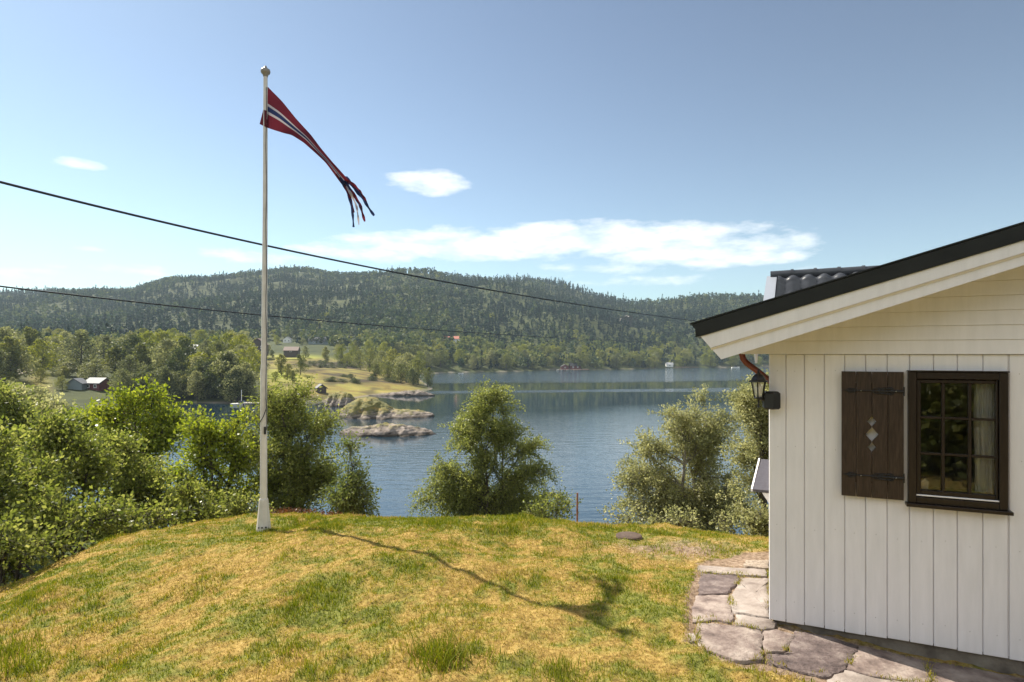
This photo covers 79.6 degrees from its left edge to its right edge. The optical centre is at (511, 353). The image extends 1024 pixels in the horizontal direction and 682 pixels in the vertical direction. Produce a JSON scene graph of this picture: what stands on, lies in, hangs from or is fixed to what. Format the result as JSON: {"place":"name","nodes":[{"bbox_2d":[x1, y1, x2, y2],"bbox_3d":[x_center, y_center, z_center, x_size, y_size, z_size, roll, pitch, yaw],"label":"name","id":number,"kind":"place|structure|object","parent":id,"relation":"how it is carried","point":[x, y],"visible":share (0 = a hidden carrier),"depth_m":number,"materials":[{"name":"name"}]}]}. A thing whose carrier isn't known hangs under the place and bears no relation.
{"place":"outdoors","nodes":[
{"label":"outdoors","id":0,"kind":"place"},
{"bbox_2d":[0,181,694,320],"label":"power cable","id":1,"kind":"object","parent":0,"point":[85,203],"visible":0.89,"depth_m":24.09,"materials":[{"name":"black plastic"}]},
{"bbox_2d":[0,285,700,343],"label":"power cable","id":2,"kind":"object","parent":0,"point":[271,315],"visible":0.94,"depth_m":37.47,"materials":[{"name":"black plastic"}]},
{"bbox_2d":[0,272,768,446],"bbox_3d":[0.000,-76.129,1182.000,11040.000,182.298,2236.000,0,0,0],"label":"hills","id":3,"kind":"structure","parent":0,"point":[366,387],"depth_m":518.48,"materials":[{"name":"plant"}]},
{"bbox_2d":[0,348,18,379],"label":"willow tree","id":4,"kind":"object","parent":3,"relation":"on","point":[3,364],"visible":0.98,"depth_m":153.19,"materials":[{"name":"green plant"}]},
{"bbox_2d":[0,335,25,379],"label":"birch tree","id":5,"kind":"object","parent":3,"relation":"on","point":[13,348],"visible":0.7,"depth_m":158.40,"materials":[{"name":"green plant"}]},
{"bbox_2d":[0,327,34,377],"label":"willow tree","id":6,"kind":"object","parent":3,"relation":"on","point":[3,333],"visible":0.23,"depth_m":163.28,"materials":[{"name":"green plant"}]},
{"bbox_2d":[8,336,41,377],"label":"willow tree","id":7,"kind":"object","parent":3,"relation":"on","point":[24,358],"visible":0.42,"depth_m":163.50,"materials":[{"name":"green plant"}]},
{"bbox_2d":[18,326,40,359],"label":"birch tree","id":8,"kind":"object","parent":3,"relation":"on","point":[29,335],"visible":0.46,"depth_m":199.09,"materials":[{"name":"green plant"}]},
{"bbox_2d":[21,339,60,372],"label":"broadleaf tree","id":9,"kind":"object","parent":3,"relation":"on","point":[32,350],"visible":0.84,"depth_m":181.95,"materials":[{"name":"green plant"}]},
{"bbox_2d":[33,337,59,365],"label":"willow tree","id":10,"kind":"object","parent":3,"relation":"on","point":[46,339],"visible":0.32,"depth_m":199.41,"materials":[{"name":"green plant"}]},
{"bbox_2d":[50,361,81,376],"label":"willow tree","id":11,"kind":"object","parent":3,"relation":"on","point":[71,366],"visible":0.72,"depth_m":178.98,"materials":[{"name":"green plant"}]},
{"bbox_2d":[66,378,86,389],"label":"boathouse","id":12,"kind":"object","parent":3,"relation":"on","point":[77,384],"visible":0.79,"depth_m":158.09,"materials":[{"name":"grey"}]},
{"bbox_2d":[53,329,106,375],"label":"willow tree","id":13,"kind":"object","parent":3,"relation":"on","point":[81,334],"visible":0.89,"depth_m":185.38,"materials":[{"name":"green plant"}]},
{"bbox_2d":[75,358,112,379],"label":"willow tree","id":14,"kind":"object","parent":3,"relation":"on","point":[94,362],"visible":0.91,"depth_m":171.61,"materials":[{"name":"green plant"}]},
{"bbox_2d":[86,377,111,390],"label":"boathouse","id":15,"kind":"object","parent":3,"relation":"on","point":[97,384],"visible":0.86,"depth_m":160.30,"materials":[{"name":"red"}]},
{"bbox_2d":[90,334,115,365],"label":"willow tree","id":16,"kind":"object","parent":3,"relation":"on","point":[105,338],"visible":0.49,"depth_m":219.77,"materials":[{"name":"green plant"}]},
{"bbox_2d":[100,346,126,373],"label":"birch tree","id":17,"kind":"object","parent":3,"relation":"on","point":[110,361],"visible":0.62,"depth_m":178.56,"materials":[{"name":"green plant"}]},
{"bbox_2d":[107,368,136,396],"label":"willow tree","id":18,"kind":"object","parent":3,"relation":"on","point":[124,375],"visible":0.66,"depth_m":151.42,"materials":[{"name":"green plant"}]},
{"bbox_2d":[109,354,147,378],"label":"willow tree","id":19,"kind":"object","parent":3,"relation":"on","point":[129,360],"visible":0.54,"depth_m":164.05,"materials":[{"name":"green plant"}]},
{"bbox_2d":[101,334,158,374],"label":"oak tree","id":20,"kind":"object","parent":3,"relation":"on","point":[134,340],"visible":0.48,"depth_m":182.35,"materials":[{"name":"green plant"}]},
{"bbox_2d":[130,371,152,396],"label":"oak tree","id":21,"kind":"object","parent":3,"relation":"on","point":[143,374],"visible":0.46,"depth_m":152.92,"materials":[{"name":"green plant"}]},
{"bbox_2d":[129,341,157,370],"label":"birch tree","id":22,"kind":"object","parent":3,"relation":"on","point":[141,349],"visible":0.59,"depth_m":177.28,"materials":[{"name":"green plant"}]},
{"bbox_2d":[130,331,170,366],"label":"broadleaf tree","id":23,"kind":"object","parent":3,"relation":"on","point":[147,336],"visible":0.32,"depth_m":213.21,"materials":[{"name":"green plant"}]},
{"bbox_2d":[147,337,182,373],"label":"willow tree","id":24,"kind":"object","parent":3,"relation":"on","point":[163,353],"visible":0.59,"depth_m":167.51,"materials":[{"name":"green plant"}]},
{"bbox_2d":[147,365,184,399],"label":"willow tree","id":25,"kind":"object","parent":3,"relation":"on","point":[162,369],"visible":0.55,"depth_m":150.78,"materials":[{"name":"green plant"}]},
{"bbox_2d":[151,360,188,376],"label":"oak tree","id":26,"kind":"object","parent":3,"relation":"on","point":[171,364],"visible":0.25,"depth_m":158.36,"materials":[{"name":"green plant"}]},
{"bbox_2d":[155,370,186,401],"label":"oak tree","id":27,"kind":"object","parent":3,"relation":"on","point":[165,375],"visible":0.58,"depth_m":151.28,"materials":[{"name":"green plant"}]},
{"bbox_2d":[166,347,190,374],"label":"oak tree","id":28,"kind":"object","parent":3,"relation":"on","point":[179,355],"visible":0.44,"depth_m":162.06,"materials":[{"name":"green plant"}]},
{"bbox_2d":[169,336,196,373],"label":"oak tree","id":29,"kind":"object","parent":3,"relation":"on","point":[186,345],"visible":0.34,"depth_m":176.67,"materials":[{"name":"green plant"}]},
{"bbox_2d":[180,358,205,395],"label":"oak tree","id":30,"kind":"object","parent":3,"relation":"on","point":[198,363],"visible":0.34,"depth_m":156.56,"materials":[{"name":"green plant"}]},
{"bbox_2d":[183,371,209,399],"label":"willow tree","id":31,"kind":"object","parent":3,"relation":"on","point":[196,387],"visible":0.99,"depth_m":151.89,"materials":[{"name":"green plant"}]},
{"bbox_2d":[183,359,217,395],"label":"oak tree","id":32,"kind":"object","parent":3,"relation":"on","point":[208,360],"visible":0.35,"depth_m":154.69,"materials":[{"name":"green plant"}]},
{"bbox_2d":[199,360,226,397],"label":"oak tree","id":33,"kind":"object","parent":3,"relation":"on","point":[205,366],"visible":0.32,"depth_m":153.99,"materials":[{"name":"green plant"}]},
{"bbox_2d":[204,372,224,398],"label":"oak tree","id":34,"kind":"object","parent":3,"relation":"on","point":[212,389],"visible":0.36,"depth_m":152.64,"materials":[{"name":"green plant"}]},
{"bbox_2d":[206,350,233,397],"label":"birch tree","id":35,"kind":"object","parent":3,"relation":"on","point":[218,366],"visible":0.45,"depth_m":153.36,"materials":[{"name":"green plant"}]},
{"bbox_2d":[206,333,243,350],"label":"broadleaf tree","id":36,"kind":"object","parent":3,"relation":"on","point":[222,336],"visible":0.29,"depth_m":228.25,"materials":[{"name":"green plant"}]},
{"bbox_2d":[208,349,249,397],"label":"willow tree","id":37,"kind":"object","parent":3,"relation":"on","point":[232,354],"visible":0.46,"depth_m":152.91,"materials":[{"name":"green plant"}]},
{"bbox_2d":[207,350,256,379],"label":"broadleaf tree","id":38,"kind":"object","parent":3,"relation":"on","point":[244,360],"visible":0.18,"depth_m":157.95,"materials":[{"name":"green plant"}]},
{"bbox_2d":[212,367,253,400],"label":"oak tree","id":39,"kind":"object","parent":3,"relation":"on","point":[227,387],"visible":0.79,"depth_m":149.33,"materials":[{"name":"green plant"}]},
{"bbox_2d":[220,365,249,401],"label":"willow tree","id":40,"kind":"object","parent":3,"relation":"on","point":[233,381],"visible":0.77,"depth_m":149.01,"materials":[{"name":"green plant"}]},
{"bbox_2d":[227,334,258,361],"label":"broadleaf tree","id":41,"kind":"object","parent":3,"relation":"on","point":[241,339],"visible":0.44,"depth_m":220.09,"materials":[{"name":"green plant"}]},
{"bbox_2d":[227,362,259,397],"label":"willow tree","id":42,"kind":"object","parent":3,"relation":"on","point":[245,367],"visible":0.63,"depth_m":153.25,"materials":[{"name":"green plant"}]},
{"bbox_2d":[236,346,268,373],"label":"broadleaf tree","id":43,"kind":"object","parent":3,"relation":"on","point":[254,356],"visible":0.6,"depth_m":189.59,"materials":[{"name":"green plant"}]},
{"bbox_2d":[273,354,287,374],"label":"birch tree","id":44,"kind":"object","parent":3,"relation":"on","point":[278,362],"visible":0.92,"depth_m":204.64,"materials":[{"name":"green plant"}]},
{"bbox_2d":[283,347,300,357],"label":"house","id":45,"kind":"structure","parent":3,"relation":"on","point":[291,352],"depth_m":330.16,"materials":[{"name":"grey"}]},
{"bbox_2d":[291,354,308,374],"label":"broadleaf tree","id":46,"kind":"object","parent":3,"relation":"on","point":[300,364],"visible":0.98,"depth_m":209.46,"materials":[{"name":"green plant"}]},
{"bbox_2d":[351,349,366,369],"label":"broadleaf tree","id":47,"kind":"object","parent":3,"relation":"on","point":[358,357],"visible":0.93,"depth_m":299.12,"materials":[{"name":"green plant"}]},
{"bbox_2d":[360,347,378,371],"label":"broadleaf tree","id":48,"kind":"object","parent":3,"relation":"on","point":[372,353],"visible":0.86,"depth_m":284.71,"materials":[{"name":"green plant"}]},
{"bbox_2d":[0,264,768,369],"bbox_3d":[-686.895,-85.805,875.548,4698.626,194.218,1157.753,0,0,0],"label":"forest","id":49,"kind":"object","parent":3,"relation":"on","point":[92,323],"visible":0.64,"depth_m":671.01,"materials":[{"name":"green plant"}]},
{"bbox_2d":[379,361,395,378],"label":"broadleaf tree","id":50,"kind":"object","parent":3,"relation":"on","point":[387,373],"visible":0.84,"depth_m":224.10,"materials":[{"name":"green plant"}]},
{"bbox_2d":[376,349,403,376],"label":"broadleaf tree","id":51,"kind":"object","parent":3,"relation":"on","point":[392,353],"visible":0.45,"depth_m":246.97,"materials":[{"name":"green plant"}]},
{"bbox_2d":[368,389,434,395],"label":"shore rock","id":52,"kind":"object","parent":3,"relation":"on","point":[418,392],"visible":0.58,"depth_m":174.69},
{"bbox_2d":[391,364,414,382],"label":"broadleaf tree","id":53,"kind":"object","parent":3,"relation":"on","point":[403,367],"visible":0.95,"depth_m":217.70,"materials":[{"name":"green plant"}]},
{"bbox_2d":[391,352,415,381],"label":"willow tree","id":54,"kind":"object","parent":3,"relation":"on","point":[402,360],"visible":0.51,"depth_m":231.79,"materials":[{"name":"green plant"}]},
{"bbox_2d":[405,368,421,385],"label":"oak tree","id":55,"kind":"object","parent":3,"relation":"on","point":[412,374],"visible":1,"depth_m":211.46,"materials":[{"name":"green plant"}]},
{"bbox_2d":[407,357,427,384],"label":"broadleaf tree","id":56,"kind":"object","parent":3,"relation":"on","point":[418,363],"visible":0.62,"depth_m":221.92,"materials":[{"name":"green plant"}]},
{"bbox_2d":[421,367,434,386],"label":"broadleaf tree","id":57,"kind":"object","parent":3,"relation":"on","point":[428,381],"visible":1,"depth_m":215.57,"materials":[{"name":"green plant"}]},
{"bbox_2d":[65,367,768,534],"bbox_3d":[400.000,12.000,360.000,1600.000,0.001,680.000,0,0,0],"label":"water","id":58,"kind":"structure","parent":0,"point":[584,421],"depth_m":107.32,"materials":[{"name":"blue liquid"}]},
{"bbox_2d":[324,391,355,406],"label":"shore rock","id":59,"kind":"object","parent":58,"relation":"in","point":[342,399],"visible":0.76,"depth_m":140.85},
{"bbox_2d":[339,397,433,419],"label":"rock islet","id":60,"kind":"object","parent":58,"relation":"in","point":[367,408],"visible":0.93,"depth_m":115.00,"materials":[{"name":"stone"}]},
{"bbox_2d":[339,422,435,436],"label":"rock islet","id":61,"kind":"object","parent":58,"relation":"in","point":[385,429],"visible":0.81,"depth_m":90.21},
{"bbox_2d":[0,454,1023,681],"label":"ground","id":62,"kind":"structure","parent":0,"point":[738,560],"depth_m":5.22,"materials":[{"name":"plant"}]},
{"bbox_2d":[0,464,48,523],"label":"leafy bush","id":63,"kind":"object","parent":62,"relation":"on","point":[7,487],"visible":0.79,"depth_m":8.34,"materials":[{"name":"green plant"}]},
{"bbox_2d":[0,377,54,513],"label":"broadleaf tree","id":64,"kind":"object","parent":62,"relation":"on","point":[16,410],"visible":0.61,"depth_m":23.57,"materials":[{"name":"green plant"}]},
{"bbox_2d":[3,381,60,510],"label":"broadleaf tree","id":65,"kind":"object","parent":62,"relation":"on","point":[40,394],"visible":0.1,"depth_m":39.62,"materials":[{"name":"green plant"}]},
{"bbox_2d":[0,415,78,585],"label":"leafy bush","id":66,"kind":"object","parent":62,"relation":"on","point":[7,437],"visible":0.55,"depth_m":9.03,"materials":[{"name":"green plant"}]},
{"bbox_2d":[8,392,78,549],"bbox_3d":[-19.442,5.045,25.577,4.045,6.955,3.069,0,0,0],"label":"broadleaf tree","id":67,"kind":"object","parent":62,"relation":"on","point":[51,406],"visible":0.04,"depth_m":25.51,"materials":[{"name":"green plant"}]},
{"bbox_2d":[0,500,94,586],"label":"leafy bush","id":68,"kind":"object","parent":62,"relation":"on","point":[15,546],"visible":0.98,"depth_m":7.52,"materials":[{"name":"green plant"}]},
{"bbox_2d":[9,401,129,557],"bbox_3d":[-7.682,2.631,10.318,2.260,3.647,1.860,0,0,0],"label":"leafy bush","id":69,"kind":"object","parent":62,"relation":"on","point":[57,434],"visible":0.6,"depth_m":10.18,"materials":[{"name":"green plant"}]},
{"bbox_2d":[7,470,142,566],"bbox_3d":[-6.222,2.447,8.678,1.911,1.729,1.538,0,0,0],"label":"leafy bush","id":70,"kind":"object","parent":62,"relation":"on","point":[53,509],"visible":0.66,"depth_m":8.62,"materials":[{"name":"green plant"}]},
{"bbox_2d":[61,399,127,542],"bbox_3d":[-16.397,4.933,23.951,3.229,6.364,2.612,0,0,0],"label":"broadleaf tree","id":71,"kind":"object","parent":62,"relation":"on","point":[78,410],"visible":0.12,"depth_m":23.49,"materials":[{"name":"green plant"}]},
{"bbox_2d":[81,423,177,546],"bbox_3d":[-7.455,3.244,11.849,1.835,3.837,1.708,0,0,0],"label":"leafy bush","id":72,"kind":"object","parent":62,"relation":"on","point":[128,446],"visible":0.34,"depth_m":11.70,"materials":[{"name":"green plant"}]},
{"bbox_2d":[77,374,198,487],"bbox_3d":[-9.691,3.612,15.844,3.120,6.211,2.288,0,0,0],"label":"maple tree","id":73,"kind":"object","parent":62,"relation":"on","point":[125,411],"visible":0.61,"depth_m":15.70,"materials":[{"name":"green plant"}]},
{"bbox_2d":[78,478,206,544],"bbox_3d":[-6.243,2.814,10.029,1.960,1.711,1.570,0,0,11],"label":"leafy bush","id":74,"kind":"object","parent":62,"relation":"on","point":[155,514],"visible":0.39,"depth_m":10.08,"materials":[{"name":"green plant"}]},
{"bbox_2d":[116,447,204,529],"bbox_3d":[-6.855,3.307,12.047,1.690,2.977,1.849,0,0,-33],"label":"leafy bush","id":75,"kind":"object","parent":62,"relation":"on","point":[153,491],"visible":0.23,"depth_m":11.62,"materials":[{"name":"green plant"}]},
{"bbox_2d":[152,458,237,524],"bbox_3d":[-5.751,3.032,11.429,1.604,2.226,1.348,0,0,0],"label":"leafy bush","id":76,"kind":"object","parent":62,"relation":"on","point":[189,495],"visible":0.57,"depth_m":11.22,"materials":[{"name":"green plant"}]},
{"bbox_2d":[161,401,275,508],"bbox_3d":[-6.624,3.217,13.477,2.786,4.412,1.802,0,0,19],"label":"hazel tree","id":77,"kind":"object","parent":62,"relation":"on","point":[207,436],"visible":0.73,"depth_m":13.24,"materials":[{"name":"green plant"}]},
{"bbox_2d":[206,474,283,518],"bbox_3d":[-5.049,3.058,11.604,1.369,1.624,1.223,0,0,-28],"label":"leafy bush","id":78,"kind":"object","parent":62,"relation":"on","point":[237,506],"visible":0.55,"depth_m":11.31,"materials":[{"name":"green plant"}]},
{"bbox_2d":[256,66,270,531],"bbox_3d":[-3.375,-0.707,8.348,0.203,6.410,0.207,0,0,11],"label":"flagpole","id":79,"kind":"object","parent":62,"relation":"on","point":[263,519],"visible":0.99,"depth_m":8.32,"materials":[{"name":"white metal"}]},
{"bbox_2d":[260,87,374,226],"bbox_3d":[-2.648,-2.682,8.335,1.582,1.927,0.189,0,0,0],"label":"pennant","id":80,"kind":"object","parent":79,"relation":"attached to","point":[279,116],"visible":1,"depth_m":8.35,"materials":[{"name":"red"}]},
{"bbox_2d":[230,373,350,512],"bbox_3d":[-5.056,2.938,13.961,2.830,5.038,2.259,0,0,0],"label":"alder tree","id":81,"kind":"object","parent":62,"relation":"on","point":[296,478],"visible":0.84,"depth_m":13.64,"materials":[{"name":"green plant"}]},
{"bbox_2d":[269,506,364,515],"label":"heather","id":82,"kind":"object","parent":62,"relation":"on","point":[297,511],"visible":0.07,"depth_m":9.68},
{"bbox_2d":[310,430,382,515],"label":"rowan tree","id":83,"kind":"object","parent":62,"relation":"on","point":[347,497],"visible":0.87,"depth_m":12.09,"materials":[{"name":"green plant"}]},
{"bbox_2d":[404,375,583,517],"bbox_3d":[-0.516,3.911,19.135,5.507,6.524,2.993,0,0,0],"label":"birch tree","id":84,"kind":"object","parent":62,"relation":"on","point":[467,493],"visible":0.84,"depth_m":18.69,"materials":[{"name":"green plant"}]},
{"bbox_2d":[520,487,578,519],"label":"leafy bush","id":85,"kind":"object","parent":62,"relation":"on","point":[540,512],"visible":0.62,"depth_m":14.83,"materials":[{"name":"green plant"}]},
{"bbox_2d":[602,502,710,528],"bbox_3d":[2.966,3.944,12.410,2.170,1.845,1.220,0,0,-17],"label":"leafy bush","id":86,"kind":"object","parent":62,"relation":"on","point":[677,521],"visible":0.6,"depth_m":12.52,"materials":[{"name":"green plant"}]},
{"bbox_2d":[596,383,758,534],"bbox_3d":[4.345,3.734,16.145,4.316,5.893,2.449,0,0,0],"label":"birch tree","id":87,"kind":"object","parent":62,"relation":"on","point":[694,438],"visible":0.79,"depth_m":15.69,"materials":[{"name":"green plant"}]},
{"bbox_2d":[691,595,733,624],"bbox_3d":[1.691,2.170,5.193,0.335,0.092,0.762,0,0,17],"label":"flagstone","id":88,"kind":"object","parent":62,"relation":"on","point":[719,606],"visible":0.9,"depth_m":5.15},
{"bbox_2d":[698,573,739,595],"bbox_3d":[1.957,2.214,5.815,0.379,0.112,0.761,0,0,21],"label":"flagstone","id":89,"kind":"object","parent":62,"relation":"on","point":[712,584],"visible":0.92,"depth_m":5.81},
{"bbox_2d":[695,623,763,663],"bbox_3d":[1.598,2.143,4.537,0.481,0.078,0.608,0,0,21],"label":"flagstone","id":90,"kind":"object","parent":62,"relation":"on","point":[737,644],"visible":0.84,"depth_m":4.51,"materials":[{"name":"stone"}]},
{"bbox_2d":[697,565,766,577],"bbox_3d":[2.249,2.243,6.278,0.681,0.085,0.274,0,0,14],"label":"flagstone","id":91,"kind":"object","parent":62,"relation":"on","point":[760,573],"visible":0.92,"depth_m":6.24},
{"bbox_2d":[704,498,768,536],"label":"leafy bush","id":92,"kind":"object","parent":62,"relation":"on","point":[757,522],"visible":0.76,"depth_m":11.32,"materials":[{"name":"green plant"}]},
{"bbox_2d":[710,365,768,535],"bbox_3d":[5.793,3.042,13.504,2.655,5.754,1.829,0,0,0],"label":"birch tree","id":93,"kind":"object","parent":62,"relation":"on","point":[754,447],"visible":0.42,"depth_m":13.30,"materials":[{"name":"green plant"}]},
{"bbox_2d":[731,578,768,618],"bbox_3d":[2.159,2.192,5.552,0.336,0.140,1.187,0,0,22],"label":"flagstone","id":94,"kind":"object","parent":62,"relation":"on","point":[749,595],"visible":0.81,"depth_m":5.42,"materials":[{"name":"stone"}]},
{"bbox_2d":[735,614,776,631],"bbox_3d":[1.925,2.154,4.867,0.316,0.069,0.241,0,0,27],"label":"flagstone","id":95,"kind":"object","parent":62,"relation":"on","point":[768,624],"visible":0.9,"depth_m":4.85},
{"bbox_2d":[743,560,768,569],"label":"flagstone","id":96,"kind":"object","parent":62,"relation":"on","point":[758,564],"visible":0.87,"depth_m":6.50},
{"bbox_2d":[762,629,794,653],"bbox_3d":[1.942,2.150,4.544,0.216,0.069,0.435,0,0,38],"label":"flagstone","id":97,"kind":"object","parent":62,"relation":"on","point":[773,640],"visible":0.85,"depth_m":4.54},
{"bbox_2d":[766,631,858,678],"bbox_3d":[2.157,2.164,4.384,0.453,0.088,0.788,0,0,45],"label":"flagstone","id":98,"kind":"object","parent":62,"relation":"on","point":[809,653],"visible":0.93,"depth_m":4.34,"materials":[{"name":"stone"}]},
{"bbox_2d":[686,566,965,681],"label":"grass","id":99,"kind":"structure","parent":62,"relation":"on","point":[784,648],"depth_m":4.40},
{"bbox_2d":[690,222,1023,675],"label":"wooden house","id":100,"kind":"structure","parent":62,"relation":"on","point":[877,373],"depth_m":4.48,"materials":[{"name":"white paint"}]},
{"bbox_2d":[749,369,780,409],"bbox_3d":[1.969,0.276,4.800,0.242,0.311,0.136,0,0,0],"label":"wall lantern","id":101,"kind":"object","parent":100,"relation":"attached to","point":[771,400],"depth_m":4.76,"materials":[{"name":"black metal"}]},
{"bbox_2d":[905,370,1013,515],"bbox_3d":[3.146,0.610,4.344,0.619,0.981,0.105,0,0,25],"label":"window","id":102,"kind":"structure","parent":100,"relation":"in","point":[997,503],"depth_m":4.33,"materials":[{"name":"brown wood"}]},
{"bbox_2d":[973,384,993,492],"bbox_3d":[3.376,0.586,4.372,0.144,0.833,0.043,0,0,25],"label":"curtain","id":103,"kind":"object","parent":100,"relation":"hanging from","point":[984,431],"visible":0.71,"depth_m":4.38,"materials":[{"name":"white fabric"}]},
{"bbox_2d":[827,670,906,681],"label":"flagstone","id":104,"kind":"object","parent":62,"relation":"on","point":[847,676],"visible":1,"depth_m":4.05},
{"bbox_2d":[846,646,931,681],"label":"flagstone","id":105,"kind":"object","parent":62,"relation":"on","point":[867,661],"visible":0.9,"depth_m":4.26,"materials":[{"name":"stone"}]},
{"bbox_2d":[927,661,1023,681],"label":"flagstone","id":106,"kind":"object","parent":62,"relation":"on","point":[949,673],"visible":0.88,"depth_m":4.19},
{"bbox_2d":[0,0,1023,302],"label":"sky","id":107,"kind":"structure","parent":0,"point":[640,149],"materials":[{"name":"blue"}]},
{"bbox_2d":[616,531,641,540],"bbox_3d":[1.496,2.348,7.862,0.330,0.066,0.327,0,0,0],"label":"stone","id":108,"kind":"object","parent":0,"point":[629,535],"visible":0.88,"depth_m":7.83,"materials":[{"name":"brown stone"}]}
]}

